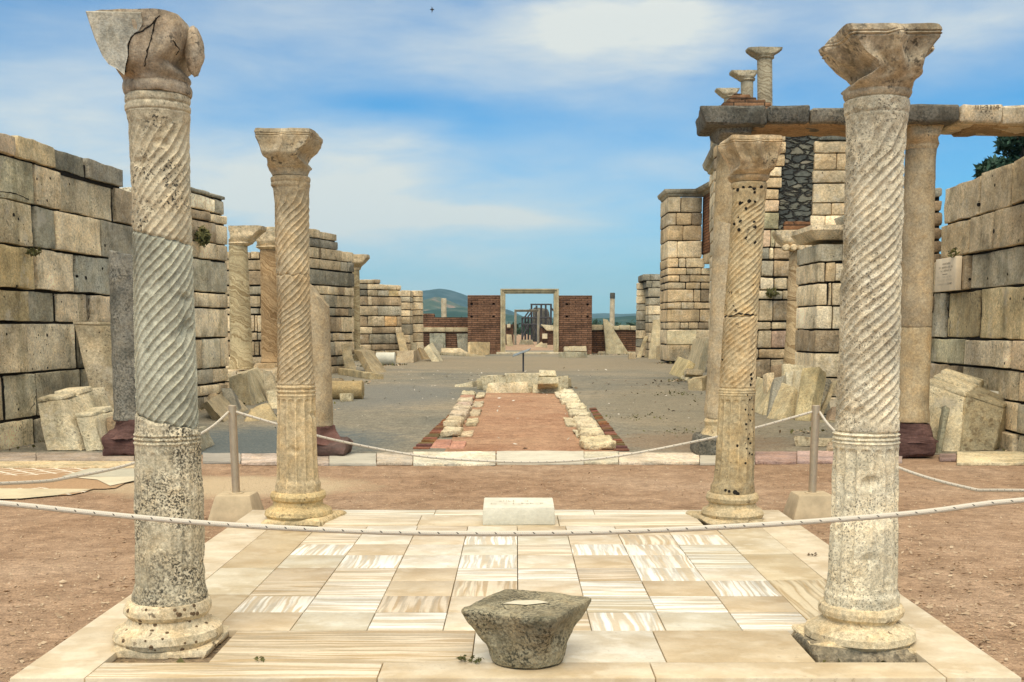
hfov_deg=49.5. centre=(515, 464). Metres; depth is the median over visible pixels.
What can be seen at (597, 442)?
tomb stone
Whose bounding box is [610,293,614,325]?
lone column
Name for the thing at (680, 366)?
leaning slab
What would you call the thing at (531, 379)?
pulpit block
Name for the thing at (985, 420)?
moulded block
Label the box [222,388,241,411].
tumbled block
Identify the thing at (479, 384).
pulpit block
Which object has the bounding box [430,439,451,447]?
red slab
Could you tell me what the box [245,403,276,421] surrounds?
tumbled block
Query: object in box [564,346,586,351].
flat slab
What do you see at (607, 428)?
brick edging
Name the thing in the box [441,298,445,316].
lone column
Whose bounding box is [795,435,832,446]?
stone block
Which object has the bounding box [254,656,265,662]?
leaf sprig
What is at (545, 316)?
scaffolded ruin
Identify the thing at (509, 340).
stone
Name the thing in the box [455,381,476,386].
pulpit block
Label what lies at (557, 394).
tomb stone
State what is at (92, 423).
moulded block
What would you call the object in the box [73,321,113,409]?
leaning slab
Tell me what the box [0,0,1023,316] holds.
sky
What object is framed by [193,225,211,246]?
wall weed
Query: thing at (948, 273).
stone plaque
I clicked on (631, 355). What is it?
block
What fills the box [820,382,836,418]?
leaning slab
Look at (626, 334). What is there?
wall
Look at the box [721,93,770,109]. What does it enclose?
brick stub
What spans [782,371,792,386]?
moulded slab
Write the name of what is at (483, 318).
brick wall
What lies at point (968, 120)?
stone beam
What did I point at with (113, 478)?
mosaic floor
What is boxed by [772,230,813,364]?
veined column
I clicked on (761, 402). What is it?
leaning slab
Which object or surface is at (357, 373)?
fallen beam
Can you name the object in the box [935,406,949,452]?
leaning slab
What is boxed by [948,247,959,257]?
wall weed
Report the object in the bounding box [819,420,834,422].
flat slab
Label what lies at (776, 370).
block
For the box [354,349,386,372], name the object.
leaning slab
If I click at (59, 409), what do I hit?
moulded block
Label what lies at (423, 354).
leaning slab
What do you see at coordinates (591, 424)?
tomb stone
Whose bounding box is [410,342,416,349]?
rough stone
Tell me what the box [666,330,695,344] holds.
stone block
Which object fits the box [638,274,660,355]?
ashlar wall
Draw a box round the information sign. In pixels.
[513,348,530,371]
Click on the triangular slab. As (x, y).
(614, 344)
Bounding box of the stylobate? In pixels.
[225,366,276,387]
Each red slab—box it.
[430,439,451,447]
[449,441,466,448]
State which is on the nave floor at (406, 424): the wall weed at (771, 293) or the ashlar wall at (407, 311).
the ashlar wall at (407, 311)
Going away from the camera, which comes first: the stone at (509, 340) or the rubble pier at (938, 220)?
the rubble pier at (938, 220)
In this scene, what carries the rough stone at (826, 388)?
on the nave floor at (406, 424)
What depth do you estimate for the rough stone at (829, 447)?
14.45 m
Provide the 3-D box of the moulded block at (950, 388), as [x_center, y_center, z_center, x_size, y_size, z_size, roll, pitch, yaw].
[5.958,-0.760,15.013,0.461,1.048,1.605,5,9,36]
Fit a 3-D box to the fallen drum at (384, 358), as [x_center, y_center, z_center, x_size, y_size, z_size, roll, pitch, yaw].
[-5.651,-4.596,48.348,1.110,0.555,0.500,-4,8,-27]
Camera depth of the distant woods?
268.02 m
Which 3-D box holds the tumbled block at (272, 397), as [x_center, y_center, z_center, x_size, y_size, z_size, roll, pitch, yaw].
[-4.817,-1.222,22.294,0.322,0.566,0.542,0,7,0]
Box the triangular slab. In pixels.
[603,319,627,353]
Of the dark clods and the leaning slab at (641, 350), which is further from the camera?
the leaning slab at (641, 350)
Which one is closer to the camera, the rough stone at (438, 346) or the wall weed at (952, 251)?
the wall weed at (952, 251)
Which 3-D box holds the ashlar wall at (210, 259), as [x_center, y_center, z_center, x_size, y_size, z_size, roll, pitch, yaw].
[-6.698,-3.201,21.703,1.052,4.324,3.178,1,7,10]
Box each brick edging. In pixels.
[413,414,449,448]
[589,407,629,450]
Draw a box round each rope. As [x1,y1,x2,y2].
[0,411,228,484]
[0,497,1023,535]
[236,411,811,462]
[819,411,1023,491]
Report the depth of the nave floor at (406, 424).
22.71 m
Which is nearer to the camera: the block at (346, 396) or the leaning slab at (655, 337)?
the block at (346, 396)
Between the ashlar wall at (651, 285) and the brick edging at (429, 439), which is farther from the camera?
the ashlar wall at (651, 285)
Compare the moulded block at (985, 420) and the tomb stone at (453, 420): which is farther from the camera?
the tomb stone at (453, 420)
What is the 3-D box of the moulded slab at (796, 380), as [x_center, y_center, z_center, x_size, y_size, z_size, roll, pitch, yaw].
[5.126,-1.217,19.772,0.502,0.930,0.776,0,7,0]
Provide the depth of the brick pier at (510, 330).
105.55 m
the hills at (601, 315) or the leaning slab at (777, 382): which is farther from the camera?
the hills at (601, 315)
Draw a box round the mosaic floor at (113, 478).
[0,468,133,498]
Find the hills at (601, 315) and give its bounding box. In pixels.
[552,313,635,318]
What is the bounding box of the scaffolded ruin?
[521,304,552,341]
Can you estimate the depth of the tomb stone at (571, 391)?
26.63 m
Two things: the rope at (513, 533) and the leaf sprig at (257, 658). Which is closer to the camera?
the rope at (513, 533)
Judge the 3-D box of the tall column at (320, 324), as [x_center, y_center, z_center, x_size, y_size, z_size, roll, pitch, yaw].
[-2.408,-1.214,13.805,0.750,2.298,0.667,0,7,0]
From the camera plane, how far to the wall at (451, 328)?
69.55 m
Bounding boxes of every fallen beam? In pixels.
[338,368,383,378]
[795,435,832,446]
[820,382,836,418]
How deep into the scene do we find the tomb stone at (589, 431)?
16.06 m
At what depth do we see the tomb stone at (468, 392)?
25.97 m
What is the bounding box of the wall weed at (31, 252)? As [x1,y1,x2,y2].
[24,247,41,257]
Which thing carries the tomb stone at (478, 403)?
on the tomb floor at (533, 423)
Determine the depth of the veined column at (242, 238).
27.50 m
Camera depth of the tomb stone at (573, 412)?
19.65 m
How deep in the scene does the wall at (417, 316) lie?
57.22 m
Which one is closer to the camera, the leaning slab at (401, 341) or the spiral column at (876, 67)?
the spiral column at (876, 67)
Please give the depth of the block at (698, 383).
28.59 m
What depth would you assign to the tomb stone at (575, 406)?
21.21 m
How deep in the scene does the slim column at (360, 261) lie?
41.45 m
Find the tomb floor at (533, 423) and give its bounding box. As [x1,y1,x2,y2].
[445,393,613,453]
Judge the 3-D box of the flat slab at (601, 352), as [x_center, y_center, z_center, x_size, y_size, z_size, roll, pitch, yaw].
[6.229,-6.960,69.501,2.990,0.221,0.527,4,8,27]
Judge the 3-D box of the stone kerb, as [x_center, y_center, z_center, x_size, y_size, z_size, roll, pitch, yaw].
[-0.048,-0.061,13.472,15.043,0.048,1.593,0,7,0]
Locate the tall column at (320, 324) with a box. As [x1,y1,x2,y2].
[310,284,354,455]
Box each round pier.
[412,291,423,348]
[636,283,645,356]
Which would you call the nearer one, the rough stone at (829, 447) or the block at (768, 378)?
the rough stone at (829, 447)
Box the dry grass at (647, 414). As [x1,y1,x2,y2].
[334,390,702,435]
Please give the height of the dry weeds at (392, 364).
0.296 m
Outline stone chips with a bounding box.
[275,367,666,448]
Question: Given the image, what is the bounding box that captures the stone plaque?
[935,256,961,291]
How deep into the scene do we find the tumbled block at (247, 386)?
23.66 m
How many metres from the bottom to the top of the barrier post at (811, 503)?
0.963 m
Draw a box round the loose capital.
[462,588,590,669]
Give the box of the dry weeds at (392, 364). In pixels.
[16,352,1004,450]
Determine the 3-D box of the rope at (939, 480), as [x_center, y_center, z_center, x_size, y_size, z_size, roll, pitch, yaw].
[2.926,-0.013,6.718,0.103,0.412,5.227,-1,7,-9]
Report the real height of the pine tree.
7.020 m
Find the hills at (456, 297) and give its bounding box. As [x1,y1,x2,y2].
[400,289,520,315]
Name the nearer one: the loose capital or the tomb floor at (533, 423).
the loose capital
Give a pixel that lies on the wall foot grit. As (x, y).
(589, 354)
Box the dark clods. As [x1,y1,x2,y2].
[571,379,803,435]
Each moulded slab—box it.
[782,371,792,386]
[792,370,801,418]
[795,367,826,420]
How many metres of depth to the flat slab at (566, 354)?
60.05 m
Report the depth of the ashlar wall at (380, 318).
52.31 m
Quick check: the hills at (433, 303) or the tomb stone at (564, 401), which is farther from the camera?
the hills at (433, 303)
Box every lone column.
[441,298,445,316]
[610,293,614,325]
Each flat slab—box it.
[439,352,483,355]
[441,348,467,352]
[558,351,587,357]
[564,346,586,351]
[598,351,635,353]
[681,375,694,380]
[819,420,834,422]
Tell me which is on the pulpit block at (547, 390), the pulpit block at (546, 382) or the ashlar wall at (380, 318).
the pulpit block at (546, 382)
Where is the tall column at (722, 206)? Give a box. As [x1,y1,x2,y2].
[690,126,753,454]
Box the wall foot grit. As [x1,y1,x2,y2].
[9,354,1007,450]
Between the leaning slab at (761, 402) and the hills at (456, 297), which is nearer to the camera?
the leaning slab at (761, 402)
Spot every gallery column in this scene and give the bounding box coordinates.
[714,88,739,101]
[729,70,756,97]
[745,47,782,105]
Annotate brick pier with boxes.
[505,324,513,344]
[539,327,552,344]
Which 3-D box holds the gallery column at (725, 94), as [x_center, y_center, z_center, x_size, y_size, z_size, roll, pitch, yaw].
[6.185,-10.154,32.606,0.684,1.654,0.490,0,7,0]
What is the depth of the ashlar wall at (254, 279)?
31.20 m
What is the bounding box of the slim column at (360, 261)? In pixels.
[351,254,369,360]
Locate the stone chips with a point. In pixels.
(499, 397)
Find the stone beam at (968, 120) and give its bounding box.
[696,104,1023,138]
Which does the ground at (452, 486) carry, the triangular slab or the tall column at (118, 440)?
the tall column at (118, 440)
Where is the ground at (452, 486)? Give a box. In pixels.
[0,334,1023,681]
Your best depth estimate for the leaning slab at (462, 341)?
69.31 m
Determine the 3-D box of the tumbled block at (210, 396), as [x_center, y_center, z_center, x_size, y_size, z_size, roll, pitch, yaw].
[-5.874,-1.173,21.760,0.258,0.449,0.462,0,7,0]
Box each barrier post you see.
[208,405,264,521]
[783,405,831,519]
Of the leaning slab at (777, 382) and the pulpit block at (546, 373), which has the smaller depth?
the leaning slab at (777, 382)
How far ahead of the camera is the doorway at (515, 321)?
105.68 m
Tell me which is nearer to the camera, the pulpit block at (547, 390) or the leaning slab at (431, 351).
the pulpit block at (547, 390)
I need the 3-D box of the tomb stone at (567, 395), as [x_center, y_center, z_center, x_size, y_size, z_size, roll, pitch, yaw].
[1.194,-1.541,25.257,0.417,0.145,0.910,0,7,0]
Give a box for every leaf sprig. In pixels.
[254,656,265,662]
[457,655,483,663]
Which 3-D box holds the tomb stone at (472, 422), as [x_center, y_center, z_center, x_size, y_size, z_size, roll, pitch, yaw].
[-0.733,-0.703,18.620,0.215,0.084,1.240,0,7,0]
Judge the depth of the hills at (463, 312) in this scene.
1824.93 m
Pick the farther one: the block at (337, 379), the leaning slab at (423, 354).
the leaning slab at (423, 354)
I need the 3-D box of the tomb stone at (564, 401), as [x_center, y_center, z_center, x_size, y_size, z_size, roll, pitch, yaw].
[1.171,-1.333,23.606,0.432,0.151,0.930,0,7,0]
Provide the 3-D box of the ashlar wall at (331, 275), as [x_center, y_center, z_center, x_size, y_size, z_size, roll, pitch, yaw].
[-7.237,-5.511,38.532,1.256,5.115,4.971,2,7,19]
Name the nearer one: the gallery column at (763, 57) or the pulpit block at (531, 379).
the gallery column at (763, 57)
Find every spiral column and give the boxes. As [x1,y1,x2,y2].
[86,11,231,662]
[254,127,348,526]
[686,134,783,524]
[791,22,939,661]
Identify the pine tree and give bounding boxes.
[972,136,1023,177]
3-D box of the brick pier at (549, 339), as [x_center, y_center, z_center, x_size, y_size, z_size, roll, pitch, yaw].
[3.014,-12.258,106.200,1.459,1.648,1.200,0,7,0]
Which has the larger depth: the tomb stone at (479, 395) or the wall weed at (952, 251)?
the tomb stone at (479, 395)
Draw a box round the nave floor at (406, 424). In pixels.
[0,350,1002,453]
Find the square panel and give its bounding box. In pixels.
[468,342,489,354]
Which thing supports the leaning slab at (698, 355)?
on the nave floor at (406, 424)
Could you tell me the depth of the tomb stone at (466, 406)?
21.19 m
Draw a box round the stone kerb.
[0,451,1023,467]
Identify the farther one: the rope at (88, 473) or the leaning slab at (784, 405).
the leaning slab at (784, 405)
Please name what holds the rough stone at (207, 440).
on the nave floor at (406, 424)
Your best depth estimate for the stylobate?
27.39 m
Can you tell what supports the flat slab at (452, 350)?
on the nave floor at (406, 424)
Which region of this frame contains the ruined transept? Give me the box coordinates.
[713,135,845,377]
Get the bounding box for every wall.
[0,133,133,449]
[119,187,228,409]
[225,252,276,364]
[266,226,353,372]
[352,279,401,361]
[400,290,412,349]
[423,313,467,347]
[468,295,500,353]
[559,295,591,353]
[592,325,635,353]
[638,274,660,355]
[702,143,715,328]
[930,158,1023,451]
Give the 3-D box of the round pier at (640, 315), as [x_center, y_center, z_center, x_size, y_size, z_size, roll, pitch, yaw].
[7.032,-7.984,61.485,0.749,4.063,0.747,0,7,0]
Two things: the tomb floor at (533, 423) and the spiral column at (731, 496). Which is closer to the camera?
the spiral column at (731, 496)
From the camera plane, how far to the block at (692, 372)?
32.94 m
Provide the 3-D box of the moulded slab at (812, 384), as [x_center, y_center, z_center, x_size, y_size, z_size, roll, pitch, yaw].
[5.145,-1.183,19.439,0.395,1.045,0.702,5,9,36]
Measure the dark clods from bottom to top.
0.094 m
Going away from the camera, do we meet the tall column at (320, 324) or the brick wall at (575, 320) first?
the tall column at (320, 324)
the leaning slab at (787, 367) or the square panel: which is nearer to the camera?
the leaning slab at (787, 367)
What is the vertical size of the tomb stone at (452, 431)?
0.134 m
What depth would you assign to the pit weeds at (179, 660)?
4.96 m
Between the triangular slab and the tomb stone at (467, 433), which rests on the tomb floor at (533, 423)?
the tomb stone at (467, 433)
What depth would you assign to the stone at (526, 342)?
108.00 m
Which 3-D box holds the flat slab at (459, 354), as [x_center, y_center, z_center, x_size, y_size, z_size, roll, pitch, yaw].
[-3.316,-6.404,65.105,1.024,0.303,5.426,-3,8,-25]
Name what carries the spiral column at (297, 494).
on the marble pavement
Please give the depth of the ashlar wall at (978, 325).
15.34 m
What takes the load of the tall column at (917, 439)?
on the ground at (452, 486)
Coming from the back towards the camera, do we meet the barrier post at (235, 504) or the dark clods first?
the dark clods
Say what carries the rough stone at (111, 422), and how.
on the nave floor at (406, 424)
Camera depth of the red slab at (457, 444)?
15.04 m
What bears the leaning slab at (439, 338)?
on the nave floor at (406, 424)
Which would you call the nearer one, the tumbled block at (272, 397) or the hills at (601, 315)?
the tumbled block at (272, 397)
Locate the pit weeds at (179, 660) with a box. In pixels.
[125,522,884,662]
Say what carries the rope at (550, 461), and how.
hanging from the barrier post at (235, 504)
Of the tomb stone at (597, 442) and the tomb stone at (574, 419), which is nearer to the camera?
the tomb stone at (597, 442)
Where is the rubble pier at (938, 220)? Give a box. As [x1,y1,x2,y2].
[931,188,942,362]
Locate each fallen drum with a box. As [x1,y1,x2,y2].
[332,381,363,398]
[376,352,395,364]
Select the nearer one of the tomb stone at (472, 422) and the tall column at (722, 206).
the tall column at (722, 206)
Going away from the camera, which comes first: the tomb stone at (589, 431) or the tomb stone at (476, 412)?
the tomb stone at (589, 431)
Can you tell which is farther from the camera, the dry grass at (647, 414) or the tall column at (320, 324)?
the dry grass at (647, 414)
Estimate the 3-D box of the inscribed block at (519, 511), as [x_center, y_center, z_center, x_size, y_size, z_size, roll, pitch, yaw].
[0.023,0.352,8.397,0.539,0.156,0.349,0,7,0]
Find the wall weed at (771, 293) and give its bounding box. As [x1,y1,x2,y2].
[765,287,779,297]
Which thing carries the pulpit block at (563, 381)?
on the nave floor at (406, 424)
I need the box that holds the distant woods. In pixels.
[461,316,635,334]
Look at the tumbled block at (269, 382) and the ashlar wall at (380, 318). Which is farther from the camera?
the ashlar wall at (380, 318)
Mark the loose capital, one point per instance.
(524, 629)
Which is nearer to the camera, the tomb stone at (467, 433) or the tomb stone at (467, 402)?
the tomb stone at (467, 433)
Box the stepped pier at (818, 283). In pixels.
[790,215,844,406]
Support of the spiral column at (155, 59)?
on the marble pavement
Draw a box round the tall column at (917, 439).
[898,123,942,456]
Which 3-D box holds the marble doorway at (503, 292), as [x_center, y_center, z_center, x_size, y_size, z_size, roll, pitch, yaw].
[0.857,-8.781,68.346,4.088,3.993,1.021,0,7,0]
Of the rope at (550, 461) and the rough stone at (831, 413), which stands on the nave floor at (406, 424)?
the rough stone at (831, 413)
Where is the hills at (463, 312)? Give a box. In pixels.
[423,307,636,326]
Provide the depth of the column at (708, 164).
32.26 m
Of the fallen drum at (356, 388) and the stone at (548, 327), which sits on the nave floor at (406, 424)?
the fallen drum at (356, 388)
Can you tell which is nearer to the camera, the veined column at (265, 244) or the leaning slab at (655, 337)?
the veined column at (265, 244)
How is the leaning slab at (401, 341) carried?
on the nave floor at (406, 424)
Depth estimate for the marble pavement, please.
5.81 m
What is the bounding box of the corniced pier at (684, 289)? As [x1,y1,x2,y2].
[657,182,710,361]
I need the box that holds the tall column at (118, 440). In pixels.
[99,250,136,457]
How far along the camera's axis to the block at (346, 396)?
24.29 m
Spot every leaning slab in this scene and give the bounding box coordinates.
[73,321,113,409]
[341,343,355,369]
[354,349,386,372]
[396,332,407,350]
[417,347,429,359]
[424,342,443,361]
[430,333,445,347]
[457,334,467,351]
[636,335,647,357]
[648,319,660,358]
[656,345,660,359]
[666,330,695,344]
[669,356,694,376]
[687,337,708,372]
[755,377,771,414]
[767,377,782,415]
[768,383,796,419]
[781,364,810,376]
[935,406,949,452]
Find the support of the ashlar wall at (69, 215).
on the nave floor at (406, 424)
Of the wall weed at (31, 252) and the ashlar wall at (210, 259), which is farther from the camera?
the ashlar wall at (210, 259)
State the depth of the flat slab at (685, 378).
33.74 m
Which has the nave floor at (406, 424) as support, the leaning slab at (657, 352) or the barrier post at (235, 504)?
the leaning slab at (657, 352)
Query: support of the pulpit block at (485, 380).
on the nave floor at (406, 424)
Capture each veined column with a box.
[228,225,266,368]
[254,231,276,368]
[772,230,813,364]
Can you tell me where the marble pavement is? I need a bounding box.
[10,510,1020,681]
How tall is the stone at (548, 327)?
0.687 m
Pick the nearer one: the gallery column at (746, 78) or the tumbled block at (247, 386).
the tumbled block at (247, 386)
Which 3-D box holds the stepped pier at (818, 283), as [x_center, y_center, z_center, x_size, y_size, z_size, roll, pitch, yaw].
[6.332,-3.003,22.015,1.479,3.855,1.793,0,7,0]
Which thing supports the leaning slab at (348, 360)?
on the nave floor at (406, 424)
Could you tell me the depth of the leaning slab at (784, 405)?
19.62 m
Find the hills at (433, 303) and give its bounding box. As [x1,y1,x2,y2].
[422,297,466,310]
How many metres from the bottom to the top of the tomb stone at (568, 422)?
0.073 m
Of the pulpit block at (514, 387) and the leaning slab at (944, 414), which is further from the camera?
the pulpit block at (514, 387)
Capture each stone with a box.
[106,416,115,431]
[199,426,214,451]
[396,350,421,362]
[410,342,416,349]
[434,343,443,351]
[440,425,463,436]
[443,416,463,425]
[449,409,469,419]
[452,404,472,411]
[456,401,472,405]
[458,396,473,402]
[458,430,473,436]
[460,394,474,398]
[461,390,475,395]
[464,418,478,426]
[470,409,480,415]
[472,401,483,406]
[475,392,485,398]
[506,334,512,345]
[519,340,533,344]
[541,324,552,330]
[554,391,559,398]
[558,389,574,393]
[559,393,577,399]
[560,398,580,404]
[562,418,575,426]
[566,403,585,410]
[569,408,589,417]
[571,415,594,423]
[575,420,599,429]
[578,426,604,435]
[578,434,614,449]
[822,378,831,414]
[826,407,835,420]
[826,443,832,450]
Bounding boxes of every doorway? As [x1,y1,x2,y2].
[496,289,560,353]
[514,309,538,344]
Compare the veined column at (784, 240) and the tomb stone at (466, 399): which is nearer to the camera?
the tomb stone at (466, 399)
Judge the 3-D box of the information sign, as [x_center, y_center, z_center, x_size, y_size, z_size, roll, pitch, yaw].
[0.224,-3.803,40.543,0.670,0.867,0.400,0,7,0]
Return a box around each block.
[37,386,110,450]
[75,406,113,450]
[202,393,247,421]
[207,393,217,399]
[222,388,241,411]
[228,367,266,404]
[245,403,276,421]
[263,370,276,400]
[266,390,277,408]
[332,378,343,380]
[340,393,352,400]
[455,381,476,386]
[476,378,506,389]
[480,375,505,389]
[482,497,554,524]
[486,382,527,392]
[504,373,538,386]
[533,385,562,392]
[537,377,557,388]
[538,370,555,376]
[557,376,567,388]
[628,353,635,358]
[684,368,702,376]
[688,375,706,390]
[763,372,773,393]
[770,364,782,377]
[929,368,986,450]
[960,387,1006,450]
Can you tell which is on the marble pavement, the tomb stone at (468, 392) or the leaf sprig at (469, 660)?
the leaf sprig at (469, 660)
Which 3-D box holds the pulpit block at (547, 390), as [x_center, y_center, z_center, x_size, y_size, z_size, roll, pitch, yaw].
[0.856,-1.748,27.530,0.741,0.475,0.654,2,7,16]
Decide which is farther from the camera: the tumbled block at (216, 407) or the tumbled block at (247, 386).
the tumbled block at (247, 386)
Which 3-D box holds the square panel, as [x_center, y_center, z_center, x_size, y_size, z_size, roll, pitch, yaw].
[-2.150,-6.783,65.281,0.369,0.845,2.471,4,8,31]

